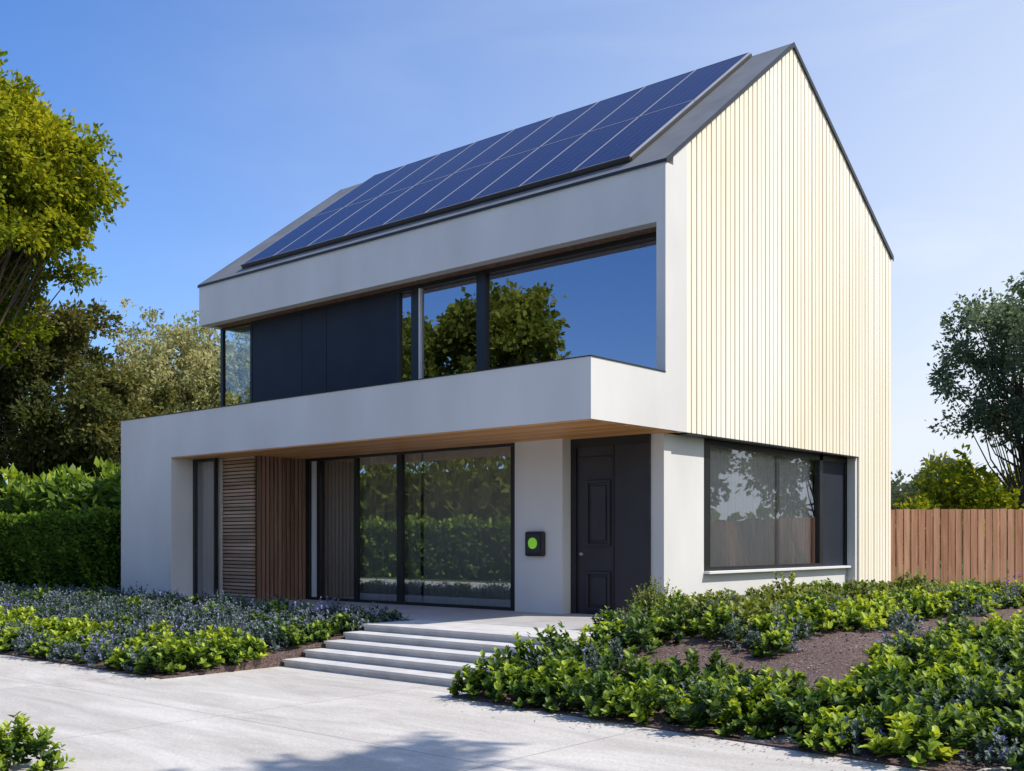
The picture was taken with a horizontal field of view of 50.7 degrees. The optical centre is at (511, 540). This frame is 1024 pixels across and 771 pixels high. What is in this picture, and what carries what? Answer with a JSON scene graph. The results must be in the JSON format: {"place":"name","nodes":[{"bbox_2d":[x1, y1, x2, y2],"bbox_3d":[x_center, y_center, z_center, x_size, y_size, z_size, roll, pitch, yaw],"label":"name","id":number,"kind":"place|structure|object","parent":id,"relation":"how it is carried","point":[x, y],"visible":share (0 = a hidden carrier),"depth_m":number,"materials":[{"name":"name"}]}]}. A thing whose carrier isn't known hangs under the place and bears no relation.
{"place":"outdoors","nodes":[
{"label":"outdoors","id":0,"kind":"place"},
{"bbox_2d":[0,622,363,678],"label":"planting bed soil","id":1,"kind":"structure","parent":0,"point":[274,658],"depth_m":13.21,"materials":[{"name":"brown soil"}]},
{"bbox_2d":[0,605,270,673],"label":"shrubs","id":2,"kind":"object","parent":1,"relation":"on","point":[223,646],"visible":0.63,"depth_m":13.38,"materials":[{"name":"green plant"}]},
{"bbox_2d":[0,585,401,674],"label":"green flowering shrubs","id":3,"kind":"object","parent":1,"relation":"on","point":[145,662],"visible":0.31,"depth_m":14.32,"materials":[{"name":"green plant"}]},
{"bbox_2d":[0,581,408,672],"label":"blue flowering shrubs","id":4,"kind":"object","parent":1,"relation":"on","point":[235,614],"visible":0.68,"depth_m":15.40,"materials":[{"name":"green plant"}]},
{"bbox_2d":[193,458,217,599],"bbox_3d":[-5.720,-0.214,20.161,0.720,2.628,0.070,0,0,41],"label":"slot window frame","id":5,"kind":"object","parent":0,"point":[195,524],"visible":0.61,"depth_m":20.33,"materials":[{"name":"black metal"}]},
{"bbox_2d":[223,456,256,601],"bbox_3d":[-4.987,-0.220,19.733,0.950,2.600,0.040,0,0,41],"label":"louvered shutter","id":6,"kind":"object","parent":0,"point":[239,519],"visible":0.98,"depth_m":19.68,"materials":[{"name":"brown wood"}]},
{"bbox_2d":[257,456,305,601],"bbox_3d":[-4.237,-0.214,19.874,0.040,2.628,1.074,0,0,41],"label":"slat column vertical","id":7,"kind":"object","parent":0,"point":[281,526],"visible":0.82,"depth_m":19.85,"materials":[{"name":"brown wood"}]},
{"bbox_2d":[181,599,624,630],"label":"terrace","id":8,"kind":"structure","parent":0,"point":[572,621],"depth_m":15.88,"materials":[{"name":"grey concrete"}]},
{"bbox_2d":[203,459,222,597],"bbox_3d":[-5.620,-0.220,20.254,0.650,2.600,0.111,0,0,41],"label":"slot curtain","id":9,"kind":"object","parent":8,"relation":"on","point":[208,527],"visible":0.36,"depth_m":20.24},
{"bbox_2d":[312,461,316,596],"bbox_3d":[-3.653,-0.215,20.198,0.200,2.530,0.070,0,0,41],"label":"entrance side post","id":10,"kind":"object","parent":8,"relation":"on","point":[314,528],"visible":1,"depth_m":20.18,"materials":[{"name":"grey metal"}]},
{"bbox_2d":[305,443,514,610],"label":"ground window frames","id":11,"kind":"structure","parent":8,"relation":"on","point":[400,528],"depth_m":19.16,"materials":[{"name":"black metal"}]},
{"bbox_2d":[515,439,570,613],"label":"pillar","id":12,"kind":"structure","parent":8,"relation":"on","point":[542,492],"depth_m":16.42,"materials":[{"name":"white paint"}]},
{"bbox_2d":[172,419,676,461],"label":"soffit boards","id":13,"kind":"object","parent":12,"relation":"on","point":[581,429],"visible":0.71,"depth_m":16.33,"materials":[{"name":"brown wood"}]},
{"bbox_2d":[121,356,599,461],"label":"balcony parapet","id":14,"kind":"structure","parent":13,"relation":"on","point":[556,391],"depth_m":16.19,"materials":[{"name":"white paint"}]},
{"bbox_2d":[120,355,665,420],"bbox_3d":[-2.642,-2.347,18.247,11.482,0.014,2.142,0,0,41],"label":"parapet cap","id":15,"kind":"object","parent":14,"relation":"on","point":[414,380],"visible":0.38,"depth_m":15.65,"materials":[{"name":"white metal"}]},
{"bbox_2d":[323,454,420,601],"bbox_3d":[-2.623,-0.220,19.448,2.800,2.600,0.112,0,0,41],"label":"sheer curtain","id":16,"kind":"object","parent":13,"relation":"hanging from","point":[378,528],"visible":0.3,"depth_m":19.32,"materials":[{"name":"grey fabric"}]},
{"bbox_2d":[424,447,510,606],"bbox_3d":[-0.675,-0.220,17.725,2.200,2.600,0.022,0,0,41],"label":"sheer curtain","id":17,"kind":"object","parent":13,"relation":"hanging from","point":[467,527],"visible":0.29,"depth_m":17.77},
{"bbox_2d":[656,219,672,429],"bbox_3d":[2.140,-3.003,15.133,0.150,2.913,0.200,0,0,41],"label":"gable corner edge","id":18,"kind":"object","parent":13,"relation":"on","point":[664,295],"visible":0.93,"depth_m":15.07,"materials":[{"name":"white paint"}]},
{"bbox_2d":[525,531,544,555],"bbox_3d":[0.354,0.050,16.485,0.360,0.380,0.089,0,0,41],"label":"wall charger body","id":19,"kind":"object","parent":12,"relation":"attached to","point":[542,542],"visible":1,"depth_m":16.37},
{"bbox_2d":[528,538,536,548],"bbox_3d":[0.312,0.040,16.436,0.170,0.170,0.014,0,0,41],"label":"wall charger ring","id":20,"kind":"object","parent":19,"relation":"attached to","point":[532,543],"depth_m":16.43,"materials":[{"name":"green plastic"}]},
{"bbox_2d":[526,535,539,552],"bbox_3d":[0.320,0.050,16.445,0.260,0.280,0.014,0,0,41],"label":"wall charger face","id":21,"kind":"object","parent":19,"relation":"attached to","point":[536,549],"visible":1,"depth_m":16.43},
{"bbox_2d":[571,434,650,613],"bbox_3d":[1.444,-0.214,15.926,1.400,2.628,0.090,0,0,41],"label":"door frame","id":22,"kind":"object","parent":8,"relation":"on","point":[611,440],"visible":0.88,"depth_m":16.29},
{"bbox_2d":[577,445,611,613],"bbox_3d":[1.253,-0.155,16.118,0.660,2.490,0.050,0,0,41],"label":"door leaf","id":23,"kind":"object","parent":22,"relation":"in","point":[596,558],"visible":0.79,"depth_m":16.17,"materials":[{"name":"black wood"}]},
{"bbox_2d":[578,456,611,610],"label":"door mouldings","id":24,"kind":"structure","parent":23,"relation":"attached to","point":[608,481],"depth_m":15.98,"materials":[{"name":"black wood"}]},
{"bbox_2d":[591,485,605,605],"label":"door panels","id":25,"kind":"object","parent":23,"relation":"attached to","point":[598,532],"visible":1,"depth_m":16.03,"materials":[{"name":"black wood"}]},
{"bbox_2d":[614,443,650,614],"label":"door side panel","id":26,"kind":"structure","parent":22,"relation":"in","point":[632,516],"depth_m":15.66,"materials":[{"name":"black metal"}]},
{"bbox_2d":[6,656,918,770],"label":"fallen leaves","id":27,"kind":"object","parent":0,"point":[589,726],"visible":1,"depth_m":8.66,"materials":[{"name":"brown plant"}]},
{"bbox_2d":[198,43,791,287],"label":"roof front slope","id":28,"kind":"structure","parent":0,"point":[671,139],"depth_m":17.30,"materials":[{"name":"metal"}]},
{"bbox_2d":[197,189,341,288],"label":"verge trim","id":29,"kind":"structure","parent":28,"relation":"attached to","point":[266,239],"depth_m":23.73,"materials":[{"name":"black metal"}]},
{"bbox_2d":[241,156,631,268],"bbox_3d":[-1.869,-5.528,18.720,9.468,0.073,0.064,0,0,41],"label":"panel skirt","id":30,"kind":"object","parent":28,"relation":"attached to","point":[490,197],"visible":1,"depth_m":17.95,"materials":[{"name":"black metal"}]},
{"bbox_2d":[631,53,751,159],"bbox_3d":[2.898,-6.887,16.989,0.010,2.755,3.599,0,0,41],"label":"panel side rail","id":31,"kind":"object","parent":28,"relation":"on","point":[661,132],"visible":1,"depth_m":16.82,"materials":[{"name":"grey metal"}]},
{"bbox_2d":[241,208,341,264],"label":"solar panel","id":32,"kind":"object","parent":31,"relation":"on","point":[290,237],"visible":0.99,"depth_m":22.10,"materials":[{"name":"blue glass"}]},
{"bbox_2d":[273,197,376,255],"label":"solar panel","id":33,"kind":"object","parent":31,"relation":"on","point":[323,228],"visible":0.94,"depth_m":21.43,"materials":[{"name":"blue glass"}]},
{"bbox_2d":[313,165,404,216],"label":"solar panel","id":34,"kind":"object","parent":31,"relation":"attached to","point":[357,192],"visible":0.87,"depth_m":23.46,"materials":[{"name":"blue glass"}]},
{"bbox_2d":[308,186,412,245],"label":"solar panel","id":35,"kind":"object","parent":31,"relation":"on","point":[357,218],"visible":0.94,"depth_m":20.73,"materials":[{"name":"blue glass"}]},
{"bbox_2d":[345,154,438,206],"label":"solar panel","id":36,"kind":"object","parent":31,"relation":"attached to","point":[390,181],"visible":0.87,"depth_m":22.78,"materials":[{"name":"blue glass"}]},
{"bbox_2d":[344,174,451,235],"bbox_3d":[-2.089,-6.231,20.084,1.040,0.040,2.231,0,37,41],"label":"solar panel","id":37,"kind":"object","parent":31,"relation":"on","point":[395,207],"visible":0.94,"depth_m":20.05,"materials":[{"name":"blue glass"}]},
{"bbox_2d":[378,142,474,196],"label":"solar panel","id":38,"kind":"object","parent":31,"relation":"attached to","point":[414,178],"visible":0.87,"depth_m":22.08,"materials":[{"name":"blue glass"}]},
{"bbox_2d":[383,161,493,224],"bbox_3d":[-1.293,-6.231,19.396,1.040,0.040,2.231,0,37,41],"label":"solar panel","id":39,"kind":"object","parent":31,"relation":"on","point":[434,196],"visible":0.93,"depth_m":19.35,"materials":[{"name":"blue glass"}]},
{"bbox_2d":[416,129,513,184],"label":"solar panel","id":40,"kind":"object","parent":31,"relation":"attached to","point":[463,158],"visible":0.81,"depth_m":21.41,"materials":[{"name":"blue glass"}]},
{"bbox_2d":[425,148,537,212],"bbox_3d":[-0.497,-6.231,18.709,1.040,0.040,2.231,0,37,41],"label":"solar panel","id":41,"kind":"object","parent":31,"relation":"on","point":[478,183],"visible":0.96,"depth_m":18.66,"materials":[{"name":"blue glass"}]},
{"bbox_2d":[453,116,553,173],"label":"solar panel","id":42,"kind":"object","parent":31,"relation":"attached to","point":[503,145],"visible":0.86,"depth_m":20.71,"materials":[{"name":"blue glass"}]},
{"bbox_2d":[471,133,585,199],"bbox_3d":[0.299,-6.231,18.021,1.040,0.040,2.231,0,37,41],"label":"solar panel","id":43,"kind":"object","parent":31,"relation":"on","point":[527,167],"visible":0.94,"depth_m":17.97,"materials":[{"name":"blue glass"}]},
{"bbox_2d":[495,102,597,160],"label":"solar panel","id":44,"kind":"object","parent":31,"relation":"attached to","point":[546,131],"visible":0.84,"depth_m":20.03,"materials":[{"name":"blue glass"}]},
{"bbox_2d":[519,117,637,186],"bbox_3d":[1.095,-6.231,17.333,1.040,0.040,2.231,0,37,41],"label":"solar panel","id":45,"kind":"object","parent":31,"relation":"on","point":[578,152],"visible":0.94,"depth_m":17.28,"materials":[{"name":"blue glass"}]},
{"bbox_2d":[540,86,644,146],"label":"solar panel","id":46,"kind":"object","parent":31,"relation":"attached to","point":[592,117],"visible":0.9,"depth_m":19.34,"materials":[{"name":"blue glass"}]},
{"bbox_2d":[572,100,694,171],"bbox_3d":[1.891,-6.231,16.645,1.040,0.040,2.231,0,37,41],"label":"solar panel","id":47,"kind":"object","parent":31,"relation":"on","point":[634,136],"visible":1,"depth_m":16.57,"materials":[{"name":"blue glass"}]},
{"bbox_2d":[588,70,694,131],"bbox_3d":[2.262,-7.589,18.684,1.040,0.042,2.231,0,37,41],"label":"solar panel","id":48,"kind":"object","parent":31,"relation":"attached to","point":[642,101],"visible":0.89,"depth_m":18.65,"materials":[{"name":"blue glass"}]},
{"bbox_2d":[640,52,749,115],"bbox_3d":[3.058,-7.589,17.996,1.040,0.042,2.231,0,37,41],"label":"solar panel","id":49,"kind":"object","parent":31,"relation":"attached to","point":[696,84],"visible":0.94,"depth_m":17.93,"materials":[{"name":"blue glass"}]},
{"bbox_2d":[666,42,893,260],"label":"verge trim","id":50,"kind":"structure","parent":28,"relation":"attached to","point":[729,102],"depth_m":17.90,"materials":[{"name":"black metal"}]},
{"bbox_2d":[421,590,581,613],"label":"interior floor","id":51,"kind":"structure","parent":0,"point":[422,596],"depth_m":21.32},
{"bbox_2d":[0,654,1017,770],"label":"driveway","id":52,"kind":"structure","parent":0,"point":[282,718],"depth_m":8.78,"materials":[{"name":"concrete"}]},
{"bbox_2d":[0,711,75,770],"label":"corner shrub","id":53,"kind":"object","parent":52,"relation":"on","point":[11,746],"visible":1,"depth_m":7.19,"materials":[{"name":"green plant"}]},
{"bbox_2d":[0,0,1023,499],"label":"sky","id":54,"kind":"structure","parent":0,"point":[231,121],"materials":[{"name":"blue"}]},
{"bbox_2d":[198,433,846,472],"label":"floor slab","id":55,"kind":"structure","parent":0,"point":[422,463],"depth_m":19.35,"materials":[{"name":"grey concrete"}]},
{"bbox_2d":[220,232,655,405],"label":"frames","id":56,"kind":"structure","parent":55,"relation":"on","point":[481,319],"depth_m":18.87,"materials":[{"name":"black metal"}]},
{"bbox_2d":[252,294,396,401],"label":"dark wall panels","id":57,"kind":"object","parent":56,"relation":"attached to","point":[351,345],"visible":0.64,"depth_m":20.53,"materials":[{"name":"black metal"}]},
{"bbox_2d":[401,291,410,380],"bbox_3d":[-1.862,-3.130,19.120,0.300,2.660,0.001,0,0,41],"label":"glass slot","id":58,"kind":"object","parent":56,"relation":"attached to","point":[405,336],"visible":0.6,"depth_m":19.13,"materials":[{"name":"glass"}]},
{"bbox_2d":[419,288,422,378],"bbox_3d":[-1.590,-3.100,18.872,0.035,2.600,0.080,0,0,41],"label":"frame light","id":59,"kind":"object","parent":56,"relation":"attached to","point":[420,333],"visible":0.64,"depth_m":18.84,"materials":[{"name":"grey metal"}]},
{"bbox_2d":[423,277,475,377],"bbox_3d":[-1.056,-3.130,18.424,1.330,2.660,0.001,0,0,41],"label":"glass","id":60,"kind":"object","parent":56,"relation":"attached to","point":[449,327],"visible":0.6,"depth_m":18.43,"materials":[{"name":"clear glass"}]},
{"bbox_2d":[487,238,655,368],"bbox_3d":[0.953,-3.130,16.688,3.600,2.660,0.001,0,0,41],"label":"glass","id":61,"kind":"object","parent":56,"relation":"attached to","point":[601,303],"visible":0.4,"depth_m":16.64,"materials":[{"name":"glass"}]},
{"bbox_2d":[421,455,778,590],"bbox_3d":[-0.738,-0.200,20.528,10.840,2.600,3.600,0,0,41],"label":"ground room","id":62,"kind":"object","parent":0,"point":[776,517],"visible":0.04,"depth_m":18.32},
{"bbox_2d":[600,358,665,428],"bbox_3d":[1.556,-1.944,14.495,0.200,0.793,1.530,0,0,41],"label":"balcony parapet return","id":63,"kind":"object","parent":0,"point":[632,395],"visible":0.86,"depth_m":14.40,"materials":[{"name":"white paint"}]},
{"bbox_2d":[451,606,1023,770],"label":"planting bed soil","id":64,"kind":"structure","parent":0,"point":[815,659],"depth_m":11.18,"materials":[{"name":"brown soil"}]},
{"bbox_2d":[625,576,686,617],"bbox_3d":[1.869,0.776,14.001,0.858,0.655,0.852,0,0,7],"label":"boxwood shrub","id":65,"kind":"object","parent":64,"relation":"on","point":[652,598],"visible":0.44,"depth_m":13.90,"materials":[{"name":"green plant"}]},
{"bbox_2d":[447,576,1023,770],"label":"green garden shrubs","id":66,"kind":"object","parent":64,"relation":"on","point":[887,696],"visible":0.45,"depth_m":9.65,"materials":[{"name":"green plant"}]},
{"bbox_2d":[470,581,1023,770],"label":"blue garden shrubs","id":67,"kind":"object","parent":64,"relation":"on","point":[900,620],"visible":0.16,"depth_m":11.21,"materials":[{"name":"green plant"}]},
{"bbox_2d":[612,576,990,631],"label":"sage dome shrubs","id":68,"kind":"object","parent":64,"relation":"on","point":[780,611],"visible":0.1,"depth_m":13.81,"materials":[{"name":"green plant"}]},
{"bbox_2d":[692,569,955,613],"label":"tall border shrubs","id":69,"kind":"object","parent":64,"relation":"on","point":[852,586],"visible":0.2,"depth_m":16.38,"materials":[{"name":"green plant"}]},
{"bbox_2d":[657,578,1014,631],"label":"shrubs","id":70,"kind":"object","parent":64,"relation":"on","point":[750,607],"visible":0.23,"depth_m":13.52,"materials":[{"name":"green plant"}]},
{"bbox_2d":[1000,569,1020,596],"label":"purple flowers","id":71,"kind":"object","parent":64,"relation":"on","point":[1014,576],"visible":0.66,"depth_m":18.57,"materials":[{"name":"purple plant"}]},
{"bbox_2d":[678,432,858,457],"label":"gable base trim","id":72,"kind":"structure","parent":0,"point":[760,444],"depth_m":17.29,"materials":[{"name":"black metal"}]},
{"bbox_2d":[685,48,890,582],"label":"gable cladding boards","id":73,"kind":"object","parent":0,"point":[788,300],"visible":0.9,"depth_m":17.86,"materials":[{"name":"beige wood"}]},
{"bbox_2d":[793,47,891,259],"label":"roof rear slope","id":74,"kind":"structure","parent":0,"point":[836,140],"depth_m":19.09,"materials":[{"name":"metal"}]},
{"bbox_2d":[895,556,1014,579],"bbox_3d":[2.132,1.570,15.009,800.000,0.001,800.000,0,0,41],"label":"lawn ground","id":75,"kind":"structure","parent":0,"point":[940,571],"depth_m":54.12,"materials":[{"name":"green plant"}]},
{"bbox_2d":[0,230,59,367],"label":"maple tree","id":76,"kind":"object","parent":75,"relation":"on","point":[16,334],"visible":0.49,"depth_m":31.00,"materials":[{"name":"green plant"}]},
{"bbox_2d":[0,504,120,593],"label":"clipped hedge","id":77,"kind":"object","parent":75,"relation":"on","point":[50,548],"visible":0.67,"depth_m":22.92,"materials":[{"name":"green plant"}]},
{"bbox_2d":[0,456,120,523],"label":"laurel hedge","id":78,"kind":"object","parent":75,"relation":"on","point":[77,490],"visible":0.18,"depth_m":27.27,"materials":[{"name":"green plant"}]},
{"bbox_2d":[0,296,127,480],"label":"copper beech tree","id":79,"kind":"object","parent":75,"relation":"on","point":[37,374],"visible":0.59,"depth_m":34.00,"materials":[{"name":"green plant"}]},
{"bbox_2d":[0,48,128,368],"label":"maple tree","id":80,"kind":"object","parent":75,"relation":"on","point":[52,197],"visible":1,"depth_m":29.43,"materials":[{"name":"green plant"}]},
{"bbox_2d":[30,359,184,479],"bbox_3d":[-12.760,-2.103,34.915,5.159,7.500,5.326,0,0,41],"label":"copper beech tree","id":81,"kind":"object","parent":75,"relation":"on","point":[94,412],"visible":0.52,"depth_m":33.08,"materials":[{"name":"green plant"}]},
{"bbox_2d":[121,457,192,598],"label":"front wall","id":82,"kind":"structure","parent":75,"relation":"on","point":[156,523],"depth_m":20.35,"materials":[{"name":"white paint"}]},
{"bbox_2d":[102,297,249,415],"bbox_3d":[-11.600,-3.580,39.560,7.720,10.393,7.662,0,0,-17],"label":"willow tree","id":83,"kind":"object","parent":75,"relation":"on","point":[195,371],"visible":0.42,"depth_m":37.75,"materials":[{"name":"green plant"}]},
{"bbox_2d":[198,465,224,596],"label":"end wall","id":84,"kind":"structure","parent":75,"relation":"on","point":[200,526],"depth_m":22.25,"materials":[{"name":"grey paint"}]},
{"bbox_2d":[282,620,611,686],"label":"entrance steps","id":85,"kind":"structure","parent":75,"relation":"on","point":[430,652],"depth_m":12.92,"materials":[{"name":"concrete"}]},
{"bbox_2d":[651,433,703,603],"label":"corner column","id":86,"kind":"structure","parent":75,"relation":"on","point":[677,510],"depth_m":15.61,"materials":[{"name":"white paint"}]},
{"bbox_2d":[704,568,846,595],"bbox_3d":[4.499,1.025,18.177,0.160,1.050,5.170,0,0,41],"label":"side wall below window","id":87,"kind":"structure","parent":75,"relation":"on","point":[740,583],"depth_m":17.50,"materials":[{"name":"white paint"}]},
{"bbox_2d":[704,565,851,573],"bbox_3d":[4.537,0.480,18.144,0.260,0.040,5.170,0,0,41],"label":"window sill","id":88,"kind":"structure","parent":87,"relation":"on","point":[766,570],"depth_m":17.66,"materials":[{"name":"grey metal"}]},
{"bbox_2d":[704,439,846,570],"bbox_3d":[4.520,-0.530,18.159,0.095,1.980,5.169,0,0,41],"label":"side window frame","id":89,"kind":"object","parent":88,"relation":"on","point":[818,459],"visible":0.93,"depth_m":18.21,"materials":[{"name":"black metal"}]},
{"bbox_2d":[710,447,814,566],"bbox_3d":[4.412,-0.450,18.259,0.028,2.100,5.100,0,0,41],"label":"side window blind","id":90,"kind":"object","parent":89,"relation":"attached to","point":[742,508],"visible":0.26,"depth_m":17.84,"materials":[{"name":"grey fabric"}]},
{"bbox_2d":[823,461,843,565],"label":"side window panel","id":91,"kind":"structure","parent":89,"relation":"attached to","point":[833,513],"depth_m":19.66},
{"bbox_2d":[847,458,856,585],"bbox_3d":[6.289,0.002,19.993,0.154,3.097,0.080,0,0,41],"label":"side window return","id":92,"kind":"object","parent":75,"relation":"on","point":[852,514],"visible":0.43,"depth_m":19.96,"materials":[{"name":"white paint"}]},
{"bbox_2d":[891,454,976,576],"bbox_3d":[11.835,-0.489,33.005,4.568,4.251,5.167,0,0,41],"label":"garden tree","id":93,"kind":"object","parent":75,"relation":"on","point":[896,487],"visible":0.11,"depth_m":32.57,"materials":[{"name":"green plant"}]},
{"bbox_2d":[891,509,1023,584],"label":"wooden fence","id":94,"kind":"object","parent":75,"relation":"on","point":[1003,547],"visible":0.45,"depth_m":25.03,"materials":[{"name":"brown wood"}]},
{"bbox_2d":[893,443,1023,575],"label":"garden tree","id":95,"kind":"object","parent":75,"relation":"on","point":[959,498],"visible":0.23,"depth_m":29.36,"materials":[{"name":"green plant"}]},
{"bbox_2d":[898,451,1019,568],"bbox_3d":[15.216,-0.704,35.375,5.362,4.678,5.308,0,0,41],"label":"garden tree","id":96,"kind":"object","parent":75,"relation":"on","point":[986,485],"visible":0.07,"depth_m":34.32,"materials":[{"name":"green plant"}]},
{"bbox_2d":[925,270,1023,574],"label":"oak tree","id":97,"kind":"object","parent":75,"relation":"on","point":[1006,325],"visible":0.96,"depth_m":31.96,"materials":[{"name":"green plant"}]},
{"bbox_2d":[992,339,1023,452],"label":"oak tree","id":98,"kind":"object","parent":75,"relation":"on","point":[1010,405],"visible":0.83,"depth_m":30.85,"materials":[{"name":"green plant"}]},
{"bbox_3d":[4.886,-4.866,18.338,0.115,6.638,7.520,0,0,41],"label":"gable","id":99,"kind":"object","parent":75,"relation":"on","visible":0},
{"bbox_2d":[667,144,686,432],"bbox_3d":[2.324,-3.616,15.345,0.150,4.137,0.360,0,0,41],"label":"gable corner band","id":100,"kind":"object","parent":99,"relation":"attached to","point":[678,161],"visible":0.71,"depth_m":15.30,"materials":[{"name":"white paint"}]},
{"bbox_3d":[1.011,-3.130,21.627,10.050,2.660,7.250,0,0,41],"label":"upper room","id":101,"kind":"object","parent":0,"visible":0},
{"bbox_2d":[214,227,655,332],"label":"soffit","id":102,"kind":"structure","parent":101,"relation":"on","point":[511,261],"depth_m":18.30,"materials":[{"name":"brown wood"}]},
{"bbox_2d":[208,326,249,334],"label":"gable wall","id":103,"kind":"structure","parent":102,"relation":"on","point":[231,330],"depth_m":22.94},
{"bbox_2d":[199,162,672,327],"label":"roof fascia","id":104,"kind":"structure","parent":102,"relation":"attached to","point":[629,201],"depth_m":17.60,"materials":[{"name":"white paint"}]},
{"bbox_2d":[198,158,665,286],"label":"eave trim","id":105,"kind":"structure","parent":104,"relation":"attached to","point":[478,210],"depth_m":17.62,"materials":[{"name":"black metal"}]}
]}

